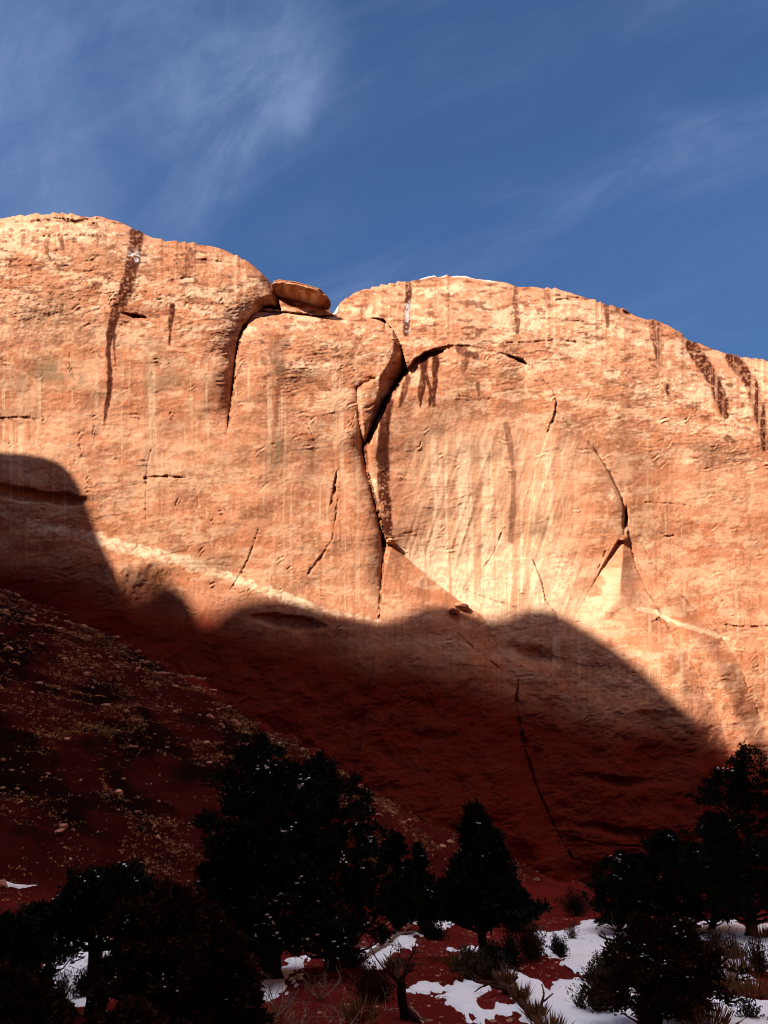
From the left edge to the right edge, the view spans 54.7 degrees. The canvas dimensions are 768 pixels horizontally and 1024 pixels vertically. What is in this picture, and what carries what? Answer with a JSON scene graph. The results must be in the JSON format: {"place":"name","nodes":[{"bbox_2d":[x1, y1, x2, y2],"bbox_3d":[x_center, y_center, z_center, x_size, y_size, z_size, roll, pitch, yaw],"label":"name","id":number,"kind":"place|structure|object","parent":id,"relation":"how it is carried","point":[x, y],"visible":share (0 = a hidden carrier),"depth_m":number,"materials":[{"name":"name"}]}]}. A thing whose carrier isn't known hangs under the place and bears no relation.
{"place":"outdoors","nodes":[
{"label":"outdoors","id":0,"kind":"place"},
{"bbox_2d":[0,212,767,890],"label":"cliff","id":1,"kind":"structure","parent":0,"point":[226,474],"depth_m":67.06,"materials":[{"name":"stone"}]},
{"bbox_2d":[272,280,330,309],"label":"capstone","id":2,"kind":"object","parent":1,"relation":"on","point":[301,292],"visible":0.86,"depth_m":77.81,"materials":[{"name":"stone"}]},
{"bbox_2d":[386,538,395,544],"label":"ledge boulder","id":3,"kind":"object","parent":1,"relation":"on","point":[390,541],"visible":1,"depth_m":66.42,"materials":[{"name":"stone"}]},
{"bbox_2d":[449,608,459,614],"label":"shelf boulder","id":4,"kind":"object","parent":1,"relation":"on","point":[455,611],"visible":1,"depth_m":62.61,"materials":[{"name":"stone"}]},
{"bbox_2d":[454,603,468,609],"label":"shelf boulder","id":5,"kind":"object","parent":1,"relation":"on","point":[463,606],"visible":1,"depth_m":63.53,"materials":[{"name":"stone"}]},
{"bbox_2d":[0,590,767,1023],"bbox_3d":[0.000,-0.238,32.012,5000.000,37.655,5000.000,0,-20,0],"label":"ground","id":6,"kind":"structure","parent":0,"point":[172,778],"depth_m":37.99,"materials":[{"name":"red soil"}]},
{"bbox_2d":[13,900,27,915],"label":"sage shrub","id":7,"kind":"object","parent":6,"relation":"on","point":[24,904],"visible":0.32,"depth_m":25.84,"materials":[{"name":"green plant"}]},
{"bbox_2d":[0,908,59,988],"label":"juniper tree","id":8,"kind":"object","parent":6,"relation":"on","point":[22,945],"visible":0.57,"depth_m":13.29,"materials":[{"name":"green plant"}]},
{"bbox_2d":[0,960,81,1023],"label":"juniper tree","id":9,"kind":"object","parent":6,"relation":"on","point":[26,997],"visible":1,"depth_m":11.27,"materials":[{"name":"green plant"}]},
{"bbox_2d":[19,897,86,973],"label":"juniper tree","id":10,"kind":"object","parent":6,"relation":"on","point":[72,950],"visible":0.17,"depth_m":15.04,"materials":[{"name":"green plant"}]},
{"bbox_2d":[54,956,81,997],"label":"sage shrub","id":11,"kind":"object","parent":6,"relation":"on","point":[65,980],"visible":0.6,"depth_m":14.26,"materials":[{"name":"green plant"}]},
{"bbox_2d":[67,964,87,998],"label":"sage shrub","id":12,"kind":"object","parent":6,"relation":"on","point":[80,986],"visible":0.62,"depth_m":14.41,"materials":[{"name":"green plant"}]},
{"bbox_2d":[30,855,158,1018],"bbox_3d":[-4.939,7.646,13.166,2.596,2.921,2.255,10,-22,-26],"label":"juniper tree","id":13,"kind":"object","parent":6,"relation":"on","point":[85,898],"visible":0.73,"depth_m":12.87,"materials":[{"name":"green plant"}]},
{"bbox_2d":[81,950,110,976],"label":"sage shrub","id":14,"kind":"object","parent":6,"relation":"on","point":[103,973],"visible":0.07,"depth_m":15.45,"materials":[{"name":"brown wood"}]},
{"bbox_2d":[85,876,259,1023],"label":"juniper tree","id":15,"kind":"object","parent":6,"relation":"on","point":[160,951],"visible":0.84,"depth_m":11.07,"materials":[{"name":"green plant"}]},
{"bbox_2d":[189,918,274,1023],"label":"juniper tree","id":16,"kind":"object","parent":6,"relation":"on","point":[241,976],"visible":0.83,"depth_m":11.14,"materials":[{"name":"green plant"}]},
{"bbox_2d":[193,821,281,957],"bbox_3d":[-3.452,8.998,17.206,2.577,3.506,2.500,-14,-24,34],"label":"juniper tree","id":17,"kind":"object","parent":6,"relation":"on","point":[202,873],"visible":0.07,"depth_m":16.82,"materials":[{"name":"green plant"}]},
{"bbox_2d":[0,590,539,886],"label":"rubble","id":18,"kind":"object","parent":6,"relation":"on","point":[3,882],"visible":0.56,"depth_m":49.92,"materials":[{"name":"stone"}]},
{"bbox_2d":[261,1000,286,1023],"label":"grass clump","id":19,"kind":"object","parent":6,"relation":"on","point":[275,1015],"visible":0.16,"depth_m":11.84,"materials":[{"name":"plant"}]},
{"bbox_2d":[188,731,371,979],"bbox_3d":[-2.409,7.775,16.733,3.638,5.520,3.843,13,-24,-32],"label":"juniper tree","id":20,"kind":"object","parent":6,"relation":"on","point":[260,807],"visible":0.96,"depth_m":16.29,"materials":[{"name":"green plant"}]},
{"bbox_2d":[262,958,310,1017],"bbox_3d":[-1.741,8.170,12.835,1.139,1.030,0.793,0,-20,0],"label":"dead shrub","id":21,"kind":"object","parent":6,"relation":"on","point":[284,1008],"visible":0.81,"depth_m":12.75,"materials":[{"name":"brown wood"}]},
{"bbox_2d":[0,589,580,900],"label":"dry scrub","id":22,"kind":"object","parent":6,"relation":"on","point":[161,710],"visible":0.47,"depth_m":45.57,"materials":[{"name":"brown plant"}]},
{"bbox_2d":[283,997,322,1023],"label":"dead shrub","id":23,"kind":"object","parent":6,"relation":"on","point":[293,1017],"visible":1,"depth_m":11.52,"materials":[{"name":"brown plant"}]},
{"bbox_2d":[300,959,347,999],"bbox_3d":[-1.181,9.072,14.123,0.996,0.947,1.069,0,-20,0],"label":"dead shrub","id":24,"kind":"object","parent":6,"relation":"on","point":[323,996],"visible":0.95,"depth_m":14.04,"materials":[{"name":"brown wood"}]},
{"bbox_2d":[266,748,403,970],"bbox_3d":[-1.301,8.413,17.922,3.554,5.198,3.052,0,-20,0],"label":"juniper tree","id":25,"kind":"object","parent":6,"relation":"on","point":[366,844],"visible":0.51,"depth_m":17.49,"materials":[{"name":"green plant"}]},
{"bbox_2d":[309,991,371,1023],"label":"dead shrub","id":26,"kind":"object","parent":6,"relation":"on","point":[333,1020],"visible":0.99,"depth_m":11.54,"materials":[{"name":"brown plant"}]},
{"bbox_2d":[322,945,371,969],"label":"sage shrub","id":27,"kind":"object","parent":6,"relation":"on","point":[352,961],"visible":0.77,"depth_m":17.73,"materials":[{"name":"green plant"}]},
{"bbox_2d":[330,990,385,1023],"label":"grass clump","id":28,"kind":"object","parent":6,"relation":"on","point":[356,1008],"visible":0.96,"depth_m":12.05,"materials":[{"name":"brown plant"}]},
{"bbox_2d":[343,959,397,1002],"bbox_3d":[-0.149,8.907,14.026,1.170,0.775,1.040,17,-26,-38],"label":"sage shrub","id":29,"kind":"object","parent":6,"relation":"on","point":[374,983],"visible":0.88,"depth_m":13.87,"materials":[{"name":"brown plant"}]},
{"bbox_2d":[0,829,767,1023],"bbox_3d":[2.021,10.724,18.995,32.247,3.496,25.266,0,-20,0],"label":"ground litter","id":30,"kind":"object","parent":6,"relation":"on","point":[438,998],"visible":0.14,"depth_m":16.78,"materials":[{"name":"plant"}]},
{"bbox_2d":[6,881,767,1023],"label":"snow","id":31,"kind":"structure","parent":6,"relation":"on","point":[462,997],"depth_m":15.01,"materials":[{"name":"white snow"}]},
{"bbox_2d":[598,913,627,941],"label":"fallen branch","id":32,"kind":"object","parent":31,"relation":"on","point":[603,937],"visible":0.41,"depth_m":22.90,"materials":[{"name":"brown wood"}]},
{"bbox_2d":[358,920,417,960],"bbox_3d":[0.271,12.171,21.251,1.111,0.935,6.303,-5,-21,13],"label":"fallen branch","id":33,"kind":"object","parent":6,"relation":"on","point":[378,947],"visible":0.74,"depth_m":20.55,"materials":[{"name":"brown wood"}]},
{"bbox_2d":[379,957,405,968],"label":"grass clump","id":34,"kind":"object","parent":6,"relation":"on","point":[386,962],"visible":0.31,"depth_m":18.03,"materials":[{"name":"plant"}]},
{"bbox_2d":[373,828,418,933],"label":"pinyon tree","id":35,"kind":"object","parent":6,"relation":"on","point":[399,914],"visible":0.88,"depth_m":24.74,"materials":[{"name":"green plant"}]},
{"bbox_2d":[367,937,432,1023],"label":"dead tree","id":36,"kind":"object","parent":6,"relation":"on","point":[406,1012],"visible":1,"depth_m":12.48,"materials":[{"name":"brown wood"}]},
{"bbox_2d":[383,978,425,1019],"bbox_3d":[0.320,8.259,12.693,0.741,0.623,0.718,0,-20,0],"label":"fallen branch","id":37,"kind":"object","parent":6,"relation":"on","point":[398,1008],"visible":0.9,"depth_m":12.74,"materials":[{"name":"brown wood"}]},
{"bbox_2d":[403,841,445,928],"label":"pinyon tree","id":38,"kind":"object","parent":6,"relation":"on","point":[423,878],"visible":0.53,"depth_m":25.90,"materials":[{"name":"green plant"}]},
{"bbox_2d":[419,920,449,940],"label":"sage shrub","id":39,"kind":"object","parent":6,"relation":"on","point":[430,931],"visible":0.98,"depth_m":23.27,"materials":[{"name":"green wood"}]},
{"bbox_2d":[443,948,475,972],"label":"grass clump","id":40,"kind":"object","parent":6,"relation":"on","point":[448,966],"visible":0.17,"depth_m":17.29,"materials":[{"name":"plant"}]},
{"bbox_2d":[447,940,496,981],"bbox_3d":[1.881,9.565,15.748,1.122,0.837,0.999,0,-20,0],"label":"sage shrub","id":41,"kind":"object","parent":6,"relation":"on","point":[468,961],"visible":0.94,"depth_m":15.63,"materials":[{"name":"green plant"}]},
{"bbox_2d":[418,796,553,958],"bbox_3d":[2.678,9.695,19.454,2.930,4.219,3.117,12,-23,-29],"label":"pinyon tree","id":42,"kind":"object","parent":6,"relation":"on","point":[481,889],"visible":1,"depth_m":19.16,"materials":[{"name":"green plant"}]},
{"bbox_2d":[477,939,513,974],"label":"sage shrub","id":43,"kind":"object","parent":6,"relation":"on","point":[495,950],"visible":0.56,"depth_m":16.01,"materials":[{"name":"green plant"}]},
{"bbox_2d":[492,963,519,983],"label":"grass clump","id":44,"kind":"object","parent":6,"relation":"on","point":[507,977],"visible":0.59,"depth_m":15.01,"materials":[{"name":"brown plant"}]},
{"bbox_2d":[467,957,552,1023],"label":"fallen log","id":45,"kind":"object","parent":6,"relation":"on","point":[500,985],"visible":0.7,"depth_m":14.34,"materials":[{"name":"brown wood"}]},
{"bbox_2d":[493,926,526,969],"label":"sage shrub","id":46,"kind":"object","parent":6,"relation":"on","point":[510,948],"visible":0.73,"depth_m":17.46,"materials":[{"name":"green plant"}]},
{"bbox_2d":[500,919,538,931],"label":"sage shrub","id":47,"kind":"object","parent":6,"relation":"on","point":[517,924],"visible":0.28,"depth_m":25.83,"materials":[{"name":"green plant"}]},
{"bbox_2d":[504,979,535,1002],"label":"grass clump","id":48,"kind":"object","parent":6,"relation":"on","point":[517,993],"visible":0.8,"depth_m":13.20,"materials":[{"name":"brown plant"}]},
{"bbox_2d":[513,919,552,960],"bbox_3d":[3.899,11.250,19.512,1.172,1.056,1.039,17,-26,-39],"label":"sage shrub","id":49,"kind":"object","parent":6,"relation":"on","point":[532,947],"visible":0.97,"depth_m":19.41,"materials":[{"name":"green plant"}]},
{"bbox_2d":[517,997,551,1017],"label":"grass clump","id":50,"kind":"object","parent":6,"relation":"on","point":[530,1008],"visible":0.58,"depth_m":12.21,"materials":[{"name":"brown plant"}]},
{"bbox_2d":[526,1006,574,1023],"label":"grass clump","id":51,"kind":"object","parent":6,"relation":"on","point":[551,1020],"visible":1,"depth_m":11.32,"materials":[{"name":"brown plant"}]},
{"bbox_2d":[547,932,569,956],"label":"sage shrub","id":52,"kind":"object","parent":6,"relation":"on","point":[558,947],"visible":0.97,"depth_m":19.96,"materials":[{"name":"green plant"}]},
{"bbox_2d":[561,918,584,938],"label":"sage shrub","id":53,"kind":"object","parent":6,"relation":"on","point":[570,931],"visible":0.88,"depth_m":23.79,"materials":[{"name":"green plant"}]},
{"bbox_2d":[553,886,599,916],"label":"sage shrub","id":54,"kind":"object","parent":6,"relation":"on","point":[574,904],"visible":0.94,"depth_m":31.00,"materials":[{"name":"green plant"}]},
{"bbox_2d":[565,982,588,1008],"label":"sage shrub","id":55,"kind":"object","parent":6,"relation":"on","point":[577,1004],"visible":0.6,"depth_m":12.77,"materials":[{"name":"green plant"}]},
{"bbox_2d":[565,953,626,1012],"bbox_3d":[3.630,8.059,12.587,0.947,0.970,0.921,-8,-22,22],"label":"sage shrub","id":56,"kind":"object","parent":6,"relation":"on","point":[593,1005],"visible":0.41,"depth_m":12.49,"materials":[{"name":"green plant"}]},
{"bbox_2d":[577,950,615,980],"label":"sage shrub","id":57,"kind":"object","parent":6,"relation":"on","point":[600,964],"visible":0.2,"depth_m":15.17,"materials":[{"name":"green plant"}]},
{"bbox_2d":[581,849,661,931],"bbox_3d":[8.276,13.317,25.892,2.854,2.931,2.636,0,-20,0],"label":"juniper tree","id":58,"kind":"object","parent":6,"relation":"on","point":[622,865],"visible":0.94,"depth_m":25.44,"materials":[{"name":"green plant"}]},
{"bbox_2d":[615,828,708,923],"bbox_3d":[9.690,12.914,25.804,2.772,3.620,2.998,15,-25,-35],"label":"juniper tree","id":59,"kind":"object","parent":6,"relation":"on","point":[665,843],"visible":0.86,"depth_m":25.39,"materials":[{"name":"green plant"}]},
{"bbox_2d":[578,908,751,1023],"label":"juniper tree","id":60,"kind":"object","parent":6,"relation":"on","point":[647,968],"visible":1,"depth_m":11.24,"materials":[{"name":"green plant"}]},
{"bbox_2d":[669,912,710,936],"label":"sage shrub","id":61,"kind":"object","parent":6,"relation":"on","point":[698,929],"visible":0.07,"depth_m":24.31,"materials":[{"name":"green plant"}]},
{"bbox_2d":[666,988,716,1017],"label":"sage shrub","id":62,"kind":"object","parent":6,"relation":"on","point":[705,1002],"depth_m":11.92,"materials":[{"name":"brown plant"}]},
{"bbox_2d":[675,822,743,929],"bbox_3d":[11.303,12.605,25.563,3.237,3.871,2.562,0,-20,0],"label":"juniper tree","id":63,"kind":"object","parent":6,"relation":"on","point":[715,914],"visible":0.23,"depth_m":25.06,"materials":[{"name":"green plant"}]},
{"bbox_2d":[679,997,743,1023],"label":"grass clump","id":64,"kind":"object","parent":6,"relation":"on","point":[698,1018],"visible":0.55,"depth_m":11.24,"materials":[{"name":"brown plant"}]},
{"bbox_2d":[703,925,725,948],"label":"sage shrub","id":65,"kind":"object","parent":6,"relation":"on","point":[712,940],"visible":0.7,"depth_m":21.87,"materials":[{"name":"green plant"}]},
{"bbox_2d":[697,963,739,987],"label":"grass clump","id":66,"kind":"object","parent":6,"relation":"on","point":[726,975],"visible":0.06,"depth_m":15.01,"materials":[{"name":"plant"}]},
{"bbox_2d":[676,740,767,935],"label":"juniper tree","id":67,"kind":"object","parent":6,"relation":"on","point":[755,852],"visible":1,"depth_m":23.93,"materials":[{"name":"green plant"}]},
{"bbox_2d":[714,926,744,958],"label":"sage shrub","id":68,"kind":"object","parent":6,"relation":"on","point":[728,946],"visible":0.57,"depth_m":18.67,"materials":[{"name":"green plant"}]},
{"bbox_2d":[719,938,751,957],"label":"grass clump","id":69,"kind":"object","parent":6,"relation":"on","point":[736,947],"visible":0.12,"depth_m":19.21,"materials":[{"name":"plant"}]},
{"bbox_2d":[713,941,759,974],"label":"grass clump","id":70,"kind":"object","parent":6,"relation":"on","point":[736,963],"visible":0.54,"depth_m":15.85,"materials":[{"name":"plant"}]},
{"bbox_2d":[721,963,767,998],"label":"grass clump","id":71,"kind":"object","parent":6,"relation":"on","point":[737,986],"visible":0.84,"depth_m":13.84,"materials":[{"name":"brown plant"}]},
{"bbox_2d":[724,926,767,975],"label":"sage shrub","id":72,"kind":"object","parent":6,"relation":"on","point":[762,956],"visible":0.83,"depth_m":15.86,"materials":[{"name":"green plant"}]},
{"bbox_2d":[730,992,767,1019],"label":"sage shrub","id":73,"kind":"object","parent":6,"relation":"on","point":[746,1011],"visible":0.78,"depth_m":11.69,"materials":[{"name":"green plant"}]},
{"bbox_2d":[744,921,767,937],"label":"grass clump","id":74,"kind":"object","parent":6,"relation":"on","point":[765,932],"visible":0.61,"depth_m":22.72,"materials":[{"name":"brown plant"}]},
{"bbox_2d":[0,0,767,360],"label":"sky","id":75,"kind":"structure","parent":0,"point":[610,152],"materials":[{"name":"blue"}]}
]}

